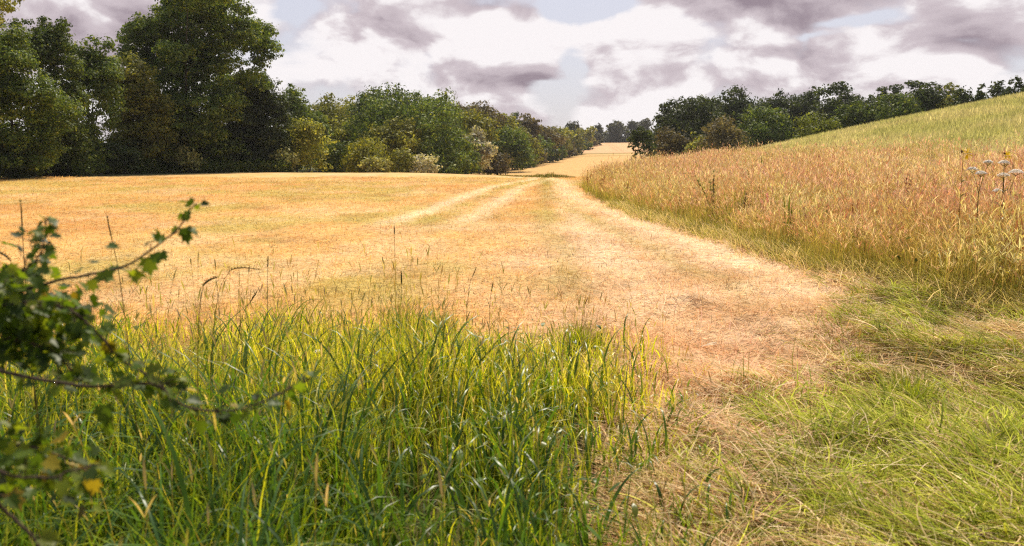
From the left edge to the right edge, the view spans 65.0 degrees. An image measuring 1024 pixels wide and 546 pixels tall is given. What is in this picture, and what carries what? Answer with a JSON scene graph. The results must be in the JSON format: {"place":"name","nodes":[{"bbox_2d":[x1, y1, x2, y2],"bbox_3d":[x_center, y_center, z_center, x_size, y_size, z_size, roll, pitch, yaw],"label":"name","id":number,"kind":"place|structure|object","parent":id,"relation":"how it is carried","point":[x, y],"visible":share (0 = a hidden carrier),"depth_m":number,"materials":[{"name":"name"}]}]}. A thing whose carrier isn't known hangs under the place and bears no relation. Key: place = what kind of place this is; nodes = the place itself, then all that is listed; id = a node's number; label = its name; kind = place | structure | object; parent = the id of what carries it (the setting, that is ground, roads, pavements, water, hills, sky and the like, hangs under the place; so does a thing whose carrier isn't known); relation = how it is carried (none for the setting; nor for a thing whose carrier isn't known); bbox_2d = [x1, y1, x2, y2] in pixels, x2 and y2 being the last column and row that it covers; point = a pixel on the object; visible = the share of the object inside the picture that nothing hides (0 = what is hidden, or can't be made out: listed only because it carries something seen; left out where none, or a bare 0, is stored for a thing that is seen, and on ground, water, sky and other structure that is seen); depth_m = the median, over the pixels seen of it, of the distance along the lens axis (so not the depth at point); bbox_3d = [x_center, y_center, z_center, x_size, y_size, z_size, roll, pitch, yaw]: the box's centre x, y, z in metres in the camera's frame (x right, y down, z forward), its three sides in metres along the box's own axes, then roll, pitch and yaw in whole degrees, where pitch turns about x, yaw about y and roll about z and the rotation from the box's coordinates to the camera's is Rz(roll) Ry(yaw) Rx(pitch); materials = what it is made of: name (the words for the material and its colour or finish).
{"place":"outdoors","nodes":[
{"label":"outdoors","id":0,"kind":"place"},
{"bbox_2d":[0,100,1023,545],"bbox_3d":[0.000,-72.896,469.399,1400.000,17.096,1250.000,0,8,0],"label":"ground","id":1,"kind":"structure","parent":0,"point":[574,166],"depth_m":11.17,"materials":[{"name":"plant"}]},
{"bbox_2d":[0,0,23,123],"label":"broadleaf tree","id":2,"kind":"object","parent":1,"relation":"on","point":[8,8],"visible":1,"depth_m":46.62,"materials":[{"name":"green plant"}]},
{"bbox_2d":[0,138,66,178],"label":"shrub","id":3,"kind":"object","parent":1,"relation":"on","point":[23,173],"visible":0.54,"depth_m":54.64,"materials":[{"name":"green plant"}]},
{"bbox_2d":[0,251,68,527],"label":"grass stalk","id":4,"kind":"object","parent":1,"relation":"on","point":[34,387],"depth_m":2.80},
{"bbox_2d":[19,199,50,487],"bbox_3d":[-1.739,0.428,2.996,0.090,1.405,0.066,0,8,0],"label":"grass stalk","id":5,"kind":"object","parent":1,"relation":"on","point":[25,283],"depth_m":2.99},
{"bbox_2d":[0,23,91,177],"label":"broadleaf tree","id":6,"kind":"object","parent":1,"relation":"on","point":[43,101],"visible":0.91,"depth_m":54.35,"materials":[{"name":"green plant"}]},
{"bbox_2d":[0,15,96,176],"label":"broadleaf tree","id":7,"kind":"object","parent":1,"relation":"on","point":[49,43],"visible":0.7,"depth_m":61.80,"materials":[{"name":"green plant"}]},
{"bbox_2d":[39,132,114,175],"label":"shrub","id":8,"kind":"object","parent":1,"relation":"on","point":[80,167],"visible":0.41,"depth_m":64.22,"materials":[{"name":"green plant"}]},
{"bbox_2d":[63,34,128,174],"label":"broadleaf tree","id":9,"kind":"object","parent":1,"relation":"on","point":[102,75],"visible":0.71,"depth_m":67.53,"materials":[{"name":"green plant"}]},
{"bbox_2d":[86,136,145,173],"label":"shrub","id":10,"kind":"object","parent":1,"relation":"on","point":[126,153],"visible":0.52,"depth_m":72.28,"materials":[{"name":"green plant"}]},
{"bbox_2d":[106,214,142,503],"bbox_3d":[-1.504,0.441,3.100,0.108,1.347,0.028,3,9,18],"label":"grass stalk","id":11,"kind":"object","parent":1,"relation":"on","point":[127,337],"depth_m":3.06,"materials":[{"name":"plant"}]},
{"bbox_2d":[95,50,182,162],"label":"broadleaf tree","id":12,"kind":"object","parent":1,"relation":"on","point":[147,126],"visible":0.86,"depth_m":74.43,"materials":[{"name":"green plant"}]},
{"bbox_2d":[9,150,291,175],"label":"undergrowth","id":13,"kind":"object","parent":1,"relation":"on","point":[159,166],"visible":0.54,"depth_m":78.94,"materials":[{"name":"green plant"}]},
{"bbox_2d":[0,197,320,545],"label":"leafy shrub","id":14,"kind":"object","parent":1,"relation":"on","point":[31,319],"visible":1,"depth_m":1.64,"materials":[{"name":"green plant"}]},
{"bbox_2d":[168,141,206,172],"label":"shrub","id":15,"kind":"object","parent":1,"relation":"on","point":[191,160],"visible":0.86,"depth_m":77.61,"materials":[{"name":"green plant"}]},
{"bbox_2d":[114,0,285,163],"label":"oak tree","id":16,"kind":"object","parent":1,"relation":"on","point":[161,47],"visible":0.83,"depth_m":79.84,"materials":[{"name":"green plant"}]},
{"bbox_2d":[188,276,218,481],"bbox_3d":[-1.285,0.535,3.326,0.215,1.076,0.039,1,8,4],"label":"grass stalk","id":17,"kind":"object","parent":1,"relation":"on","point":[208,280],"depth_m":3.28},
{"bbox_2d":[198,266,258,378],"bbox_3d":[-1.325,0.492,3.688,0.356,1.060,0.111,1,8,9],"label":"grass stalk","id":18,"kind":"object","parent":1,"relation":"on","point":[238,267],"depth_m":3.66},
{"bbox_2d":[206,73,298,172],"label":"broadleaf tree","id":19,"kind":"object","parent":1,"relation":"on","point":[264,111],"visible":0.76,"depth_m":85.72,"materials":[{"name":"green plant"}]},
{"bbox_2d":[267,256,277,364],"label":"grass stalk","id":20,"kind":"object","parent":1,"relation":"on","point":[267,308],"depth_m":3.96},
{"bbox_2d":[266,145,300,172],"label":"shrub","id":21,"kind":"object","parent":1,"relation":"on","point":[288,156],"visible":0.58,"depth_m":86.29,"materials":[{"name":"green plant"}]},
{"bbox_2d":[279,83,318,172],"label":"broadleaf tree","id":22,"kind":"object","parent":1,"relation":"on","point":[296,108],"visible":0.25,"depth_m":101.33,"materials":[{"name":"green plant"}]},
{"bbox_2d":[280,116,339,172],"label":"shrub","id":23,"kind":"object","parent":1,"relation":"on","point":[304,132],"visible":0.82,"depth_m":89.87,"materials":[{"name":"green plant"}]},
{"bbox_2d":[297,102,333,172],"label":"broadleaf tree","id":24,"kind":"object","parent":1,"relation":"on","point":[320,115],"visible":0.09,"depth_m":117.59,"materials":[{"name":"green plant"}]},
{"bbox_2d":[302,306,348,354],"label":"grass tuft","id":25,"kind":"object","parent":1,"relation":"on","point":[324,330],"visible":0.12,"depth_m":6.47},
{"bbox_2d":[306,92,350,172],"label":"broadleaf tree","id":26,"kind":"object","parent":1,"relation":"on","point":[327,110],"visible":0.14,"depth_m":128.65,"materials":[{"name":"green plant"}]},
{"bbox_2d":[310,139,352,172],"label":"shrub","id":27,"kind":"object","parent":1,"relation":"on","point":[340,147],"visible":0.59,"depth_m":98.18,"materials":[{"name":"green plant"}]},
{"bbox_2d":[322,114,366,172],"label":"broadleaf tree","id":28,"kind":"object","parent":1,"relation":"on","point":[342,136],"visible":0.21,"depth_m":121.48,"materials":[{"name":"green plant"}]},
{"bbox_2d":[329,95,364,120],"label":"broadleaf tree","id":29,"kind":"object","parent":1,"relation":"on","point":[347,103],"visible":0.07,"depth_m":153.49,"materials":[{"name":"green plant"}]},
{"bbox_2d":[339,135,396,172],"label":"shrub","id":30,"kind":"object","parent":1,"relation":"on","point":[358,154],"visible":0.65,"depth_m":94.66,"materials":[{"name":"green plant"}]},
{"bbox_2d":[347,85,392,117],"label":"broadleaf tree","id":31,"kind":"object","parent":1,"relation":"on","point":[362,98],"visible":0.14,"depth_m":148.37,"materials":[{"name":"green plant"}]},
{"bbox_2d":[357,155,394,172],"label":"shrub","id":32,"kind":"object","parent":1,"relation":"on","point":[381,164],"visible":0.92,"depth_m":91.66,"materials":[{"name":"green plant"}]},
{"bbox_2d":[350,114,428,172],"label":"broadleaf tree","id":33,"kind":"object","parent":1,"relation":"on","point":[391,136],"visible":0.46,"depth_m":108.94,"materials":[{"name":"green plant"}]},
{"bbox_2d":[0,238,785,545],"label":"tall grass","id":34,"kind":"structure","parent":1,"relation":"on","point":[261,458],"depth_m":3.68,"materials":[{"name":"plant"}]},
{"bbox_2d":[364,77,426,172],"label":"broadleaf tree","id":35,"kind":"object","parent":1,"relation":"on","point":[407,103],"visible":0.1,"depth_m":153.40,"materials":[{"name":"green plant"}]},
{"bbox_2d":[367,263,426,342],"bbox_3d":[-0.934,0.284,6.576,0.640,0.731,0.668,0,8,0],"label":"grass tuft","id":36,"kind":"object","parent":1,"relation":"on","point":[399,314],"visible":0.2,"depth_m":6.59,"materials":[{"name":"plant"}]},
{"bbox_2d":[387,145,416,172],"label":"shrub","id":37,"kind":"object","parent":1,"relation":"on","point":[399,161],"visible":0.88,"depth_m":96.34,"materials":[{"name":"green plant"}]},
{"bbox_2d":[341,85,484,173],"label":"broadleaf tree","id":38,"kind":"object","parent":1,"relation":"on","point":[431,124],"visible":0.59,"depth_m":115.94,"materials":[{"name":"green plant"}]},
{"bbox_2d":[409,153,442,172],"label":"shrub","id":39,"kind":"object","parent":1,"relation":"on","point":[422,163],"visible":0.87,"depth_m":97.29,"materials":[{"name":"beige plant"}]},
{"bbox_2d":[411,266,466,341],"bbox_3d":[-0.607,0.282,6.679,0.548,0.693,0.476,3,9,22],"label":"grass tuft","id":40,"kind":"object","parent":1,"relation":"on","point":[433,311],"visible":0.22,"depth_m":6.70,"materials":[{"name":"plant"}]},
{"bbox_2d":[416,92,468,150],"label":"broadleaf tree","id":41,"kind":"object","parent":1,"relation":"on","point":[439,106],"visible":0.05,"depth_m":147.15,"materials":[{"name":"green plant"}]},
{"bbox_2d":[457,147,482,173],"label":"shrub","id":42,"kind":"object","parent":1,"relation":"on","point":[475,154],"visible":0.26,"depth_m":138.24,"materials":[{"name":"green plant"}]},
{"bbox_2d":[454,108,501,174],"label":"broadleaf tree","id":43,"kind":"object","parent":1,"relation":"on","point":[482,123],"visible":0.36,"depth_m":157.39,"materials":[{"name":"green plant"}]},
{"bbox_2d":[458,125,498,174],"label":"willow tree","id":44,"kind":"object","parent":1,"relation":"on","point":[487,151],"visible":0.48,"depth_m":145.32,"materials":[{"name":"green plant"}]},
{"bbox_2d":[451,100,507,134],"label":"broadleaf tree","id":45,"kind":"object","parent":1,"relation":"on","point":[487,108],"visible":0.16,"depth_m":177.06,"materials":[{"name":"green plant"}]},
{"bbox_2d":[482,152,513,174],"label":"shrub","id":46,"kind":"object","parent":1,"relation":"on","point":[497,164],"visible":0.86,"depth_m":155.62,"materials":[{"name":"green plant"}]},
{"bbox_2d":[487,109,524,154],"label":"broadleaf tree","id":47,"kind":"object","parent":1,"relation":"on","point":[509,121],"visible":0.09,"depth_m":185.17,"materials":[{"name":"green plant"}]},
{"bbox_2d":[490,123,538,170],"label":"broadleaf tree","id":48,"kind":"object","parent":1,"relation":"on","point":[513,142],"visible":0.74,"depth_m":172.01,"materials":[{"name":"green plant"}]},
{"bbox_2d":[516,113,542,146],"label":"broadleaf tree","id":49,"kind":"object","parent":1,"relation":"on","point":[530,123],"visible":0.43,"depth_m":226.97,"materials":[{"name":"green plant"}]},
{"bbox_2d":[518,127,543,166],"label":"broadleaf tree","id":50,"kind":"object","parent":1,"relation":"on","point":[537,151],"visible":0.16,"depth_m":210.56,"materials":[{"name":"green plant"}]},
{"bbox_2d":[528,134,555,163],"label":"broadleaf tree","id":51,"kind":"object","parent":1,"relation":"on","point":[546,145],"visible":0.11,"depth_m":235.34,"materials":[{"name":"green plant"}]},
{"bbox_2d":[543,147,562,162],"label":"shrub","id":52,"kind":"object","parent":1,"relation":"on","point":[551,158],"visible":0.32,"depth_m":246.64,"materials":[{"name":"green plant"}]},
{"bbox_2d":[537,125,570,155],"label":"broadleaf tree","id":53,"kind":"object","parent":1,"relation":"on","point":[546,133],"visible":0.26,"depth_m":255.54,"materials":[{"name":"green plant"}]},
{"bbox_2d":[554,143,568,159],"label":"shrub","id":54,"kind":"object","parent":1,"relation":"on","point":[563,152],"visible":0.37,"depth_m":275.90,"materials":[{"name":"green plant"}]},
{"bbox_2d":[552,126,576,152],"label":"broadleaf tree","id":55,"kind":"object","parent":1,"relation":"on","point":[564,133],"visible":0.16,"depth_m":298.41,"materials":[{"name":"green plant"}]},
{"bbox_2d":[565,141,578,156],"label":"shrub","id":56,"kind":"object","parent":1,"relation":"on","point":[572,152],"visible":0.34,"depth_m":304.97,"materials":[{"name":"green plant"}]},
{"bbox_2d":[564,120,586,140],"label":"broadleaf tree","id":57,"kind":"object","parent":1,"relation":"on","point":[570,125],"visible":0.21,"depth_m":364.56,"materials":[{"name":"green plant"}]},
{"bbox_2d":[565,126,587,153],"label":"broadleaf tree","id":58,"kind":"object","parent":1,"relation":"on","point":[577,139],"visible":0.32,"depth_m":337.97,"materials":[{"name":"green plant"}]},
{"bbox_2d":[535,291,622,360],"bbox_3d":[0.539,0.395,6.267,0.794,0.564,0.586,0,8,0],"label":"grass tuft","id":59,"kind":"object","parent":1,"relation":"on","point":[576,335],"visible":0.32,"depth_m":6.25,"materials":[{"name":"plant"}]},
{"bbox_2d":[576,125,597,142],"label":"broadleaf tree","id":60,"kind":"object","parent":1,"relation":"on","point":[588,132],"visible":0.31,"depth_m":401.75,"materials":[{"name":"green plant"}]},
{"bbox_2d":[592,131,603,144],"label":"broadleaf tree","id":61,"kind":"object","parent":1,"relation":"on","point":[597,136],"visible":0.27,"depth_m":436.99,"materials":[{"name":"green plant"}]},
{"bbox_2d":[610,134,622,142],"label":"shrub","id":62,"kind":"object","parent":1,"relation":"on","point":[614,139],"visible":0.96,"depth_m":487.38,"materials":[{"name":"green plant"}]},
{"bbox_2d":[605,119,628,136],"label":"broadleaf tree","id":63,"kind":"object","parent":1,"relation":"on","point":[617,128],"visible":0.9,"depth_m":489.82,"materials":[{"name":"green plant"}]},
{"bbox_2d":[623,119,637,135],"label":"broadleaf tree","id":64,"kind":"object","parent":1,"relation":"on","point":[630,125],"visible":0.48,"depth_m":497.95,"materials":[{"name":"green plant"}]},
{"bbox_2d":[626,126,656,159],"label":"broadleaf tree","id":65,"kind":"object","parent":1,"relation":"on","point":[637,137],"visible":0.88,"depth_m":110.34,"materials":[{"name":"green plant"}]},
{"bbox_2d":[634,118,652,135],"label":"broadleaf tree","id":66,"kind":"object","parent":1,"relation":"on","point":[643,122],"visible":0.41,"depth_m":492.53,"materials":[{"name":"green plant"}]},
{"bbox_2d":[651,102,670,155],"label":"broadleaf tree","id":67,"kind":"object","parent":1,"relation":"on","point":[662,106],"visible":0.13,"depth_m":142.64,"materials":[{"name":"green plant"}]},
{"bbox_2d":[640,97,693,158],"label":"broadleaf tree","id":68,"kind":"object","parent":1,"relation":"on","point":[654,134],"visible":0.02,"depth_m":165.98,"materials":[{"name":"green plant"}]},
{"bbox_2d":[652,126,692,157],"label":"shrub","id":69,"kind":"object","parent":1,"relation":"on","point":[671,140],"visible":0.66,"depth_m":118.15,"materials":[{"name":"green plant"}]},
{"bbox_2d":[646,95,741,154],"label":"broadleaf tree","id":70,"kind":"object","parent":1,"relation":"on","point":[678,118],"visible":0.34,"depth_m":139.09,"materials":[{"name":"green plant"}]},
{"bbox_2d":[681,131,707,153],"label":"shrub","id":71,"kind":"object","parent":1,"relation":"on","point":[688,147],"visible":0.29,"depth_m":113.91,"materials":[{"name":"green plant"}]},
{"bbox_2d":[697,170,715,220],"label":"dock plant","id":72,"kind":"object","parent":1,"relation":"on","point":[712,190],"visible":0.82,"depth_m":16.90,"materials":[{"name":"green plant"}]},
{"bbox_2d":[691,94,737,133],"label":"broadleaf tree","id":73,"kind":"object","parent":1,"relation":"on","point":[713,103],"visible":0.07,"depth_m":153.83,"materials":[{"name":"green plant"}]},
{"bbox_2d":[687,113,752,153],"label":"shrub","id":74,"kind":"object","parent":1,"relation":"on","point":[718,134],"visible":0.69,"depth_m":109.02,"materials":[{"name":"green plant"}]},
{"bbox_2d":[708,371,754,412],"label":"grass tuft","id":75,"kind":"object","parent":1,"relation":"on","point":[734,396],"visible":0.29,"depth_m":5.10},
{"bbox_2d":[713,83,754,151],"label":"broadleaf tree","id":76,"kind":"object","parent":1,"relation":"on","point":[739,104],"visible":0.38,"depth_m":145.72,"materials":[{"name":"green plant"}]},
{"bbox_2d":[735,104,797,148],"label":"broadleaf tree","id":77,"kind":"object","parent":1,"relation":"on","point":[761,126],"visible":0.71,"depth_m":124.41,"materials":[{"name":"green plant"}]},
{"bbox_2d":[752,96,783,110],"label":"broadleaf tree","id":78,"kind":"object","parent":1,"relation":"on","point":[761,103],"visible":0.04,"depth_m":166.90,"materials":[{"name":"green plant"}]},
{"bbox_2d":[758,88,808,140],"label":"broadleaf tree","id":79,"kind":"object","parent":1,"relation":"on","point":[777,101],"visible":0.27,"depth_m":147.25,"materials":[{"name":"green plant"}]},
{"bbox_2d":[577,127,1023,319],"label":"meadow grass","id":80,"kind":"structure","parent":1,"relation":"on","point":[841,209],"depth_m":13.40,"materials":[{"name":"plant"}]},
{"bbox_2d":[783,90,818,139],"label":"broadleaf tree","id":81,"kind":"object","parent":1,"relation":"on","point":[807,97],"visible":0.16,"depth_m":146.12,"materials":[{"name":"green plant"}]},
{"bbox_2d":[783,87,828,110],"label":"broadleaf tree","id":82,"kind":"object","parent":1,"relation":"on","point":[797,101],"visible":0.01,"depth_m":163.54,"materials":[{"name":"green plant"}]},
{"bbox_2d":[790,111,841,139],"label":"shrub","id":83,"kind":"object","parent":1,"relation":"on","point":[821,124],"visible":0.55,"depth_m":89.87,"materials":[{"name":"green plant"}]},
{"bbox_2d":[804,81,862,134],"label":"broadleaf tree","id":84,"kind":"object","parent":1,"relation":"on","point":[829,108],"visible":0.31,"depth_m":134.17,"materials":[{"name":"green plant"}]},
{"bbox_2d":[822,325,884,370],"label":"grass tuft","id":85,"kind":"object","parent":1,"relation":"on","point":[858,354],"visible":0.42,"depth_m":5.94,"materials":[{"name":"plant"}]},
{"bbox_2d":[830,100,880,129],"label":"broadleaf tree","id":86,"kind":"object","parent":1,"relation":"on","point":[855,115],"visible":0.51,"depth_m":114.42,"materials":[{"name":"green plant"}]},
{"bbox_2d":[857,92,893,119],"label":"broadleaf tree","id":87,"kind":"object","parent":1,"relation":"on","point":[872,100],"visible":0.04,"depth_m":144.88,"materials":[{"name":"green plant"}]},
{"bbox_2d":[732,91,1023,160],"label":"green crop","id":88,"kind":"object","parent":1,"relation":"on","point":[1009,107],"visible":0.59,"depth_m":45.39,"materials":[{"name":"green plant"}]},
{"bbox_2d":[875,86,891,115],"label":"broadleaf tree","id":89,"kind":"object","parent":1,"relation":"on","point":[882,88],"visible":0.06,"depth_m":125.50,"materials":[{"name":"green plant"}]},
{"bbox_2d":[870,92,926,121],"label":"broadleaf tree","id":90,"kind":"object","parent":1,"relation":"on","point":[906,105],"visible":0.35,"depth_m":108.49,"materials":[{"name":"green plant"}]},
{"bbox_2d":[888,80,927,110],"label":"broadleaf tree","id":91,"kind":"object","parent":1,"relation":"on","point":[912,84],"visible":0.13,"depth_m":124.98,"materials":[{"name":"green plant"}]},
{"bbox_2d":[860,343,972,409],"bbox_3d":[2.554,0.662,5.182,0.676,0.446,0.712,6,10,38],"label":"grass tuft","id":92,"kind":"object","parent":1,"relation":"on","point":[904,381],"visible":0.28,"depth_m":5.21,"materials":[{"name":"plant"}]},
{"bbox_2d":[909,81,949,111],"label":"broadleaf tree","id":93,"kind":"object","parent":1,"relation":"on","point":[931,99],"visible":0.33,"depth_m":112.25,"materials":[{"name":"green plant"}]},
{"bbox_2d":[936,82,962,108],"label":"broadleaf tree","id":94,"kind":"object","parent":1,"relation":"on","point":[950,87],"visible":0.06,"depth_m":109.54,"materials":[{"name":"green plant"}]},
{"bbox_2d":[950,85,976,106],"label":"broadleaf tree","id":95,"kind":"object","parent":1,"relation":"on","point":[965,97],"visible":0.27,"depth_m":101.37,"materials":[{"name":"green plant"}]},
{"bbox_2d":[957,148,972,242],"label":"yellow flower","id":96,"kind":"object","parent":1,"relation":"on","point":[966,156],"visible":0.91,"depth_m":9.12,"materials":[{"name":"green plant"}]},
{"bbox_2d":[972,83,987,101],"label":"broadleaf tree","id":97,"kind":"object","parent":1,"relation":"on","point":[980,95],"visible":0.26,"depth_m":99.88,"materials":[{"name":"green plant"}]},
{"bbox_2d":[967,160,992,257],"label":"umbel flower","id":98,"kind":"object","parent":1,"relation":"on","point":[980,172],"visible":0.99,"depth_m":8.94,"materials":[{"name":"white plant"}]},
{"bbox_2d":[983,80,1005,99],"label":"broadleaf tree","id":99,"kind":"object","parent":1,"relation":"on","point":[997,88],"visible":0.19,"depth_m":96.51,"materials":[{"name":"green plant"}]},
{"bbox_2d":[992,160,1022,221],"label":"umbel flower","id":100,"kind":"object","parent":1,"relation":"on","point":[1020,171],"visible":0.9,"depth_m":9.72,"materials":[{"name":"white plant"}]},
{"bbox_2d":[995,75,1023,96],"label":"broadleaf tree","id":101,"kind":"object","parent":1,"relation":"on","point":[1008,90],"visible":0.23,"depth_m":93.63,"materials":[{"name":"green plant"}]},
{"bbox_2d":[0,0,1023,142],"label":"sky","id":102,"kind":"structure","parent":0,"point":[557,62],"materials":[{"name":"white"}]},
{"bbox_2d":[499,171,575,177],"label":"rough grass","id":103,"kind":"structure","parent":0,"point":[551,175],"depth_m":61.28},
{"bbox_2d":[542,264,1023,545],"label":"flattened grass","id":104,"kind":"structure","parent":0,"point":[1003,439],"depth_m":4.14,"materials":[{"name":"plant"}]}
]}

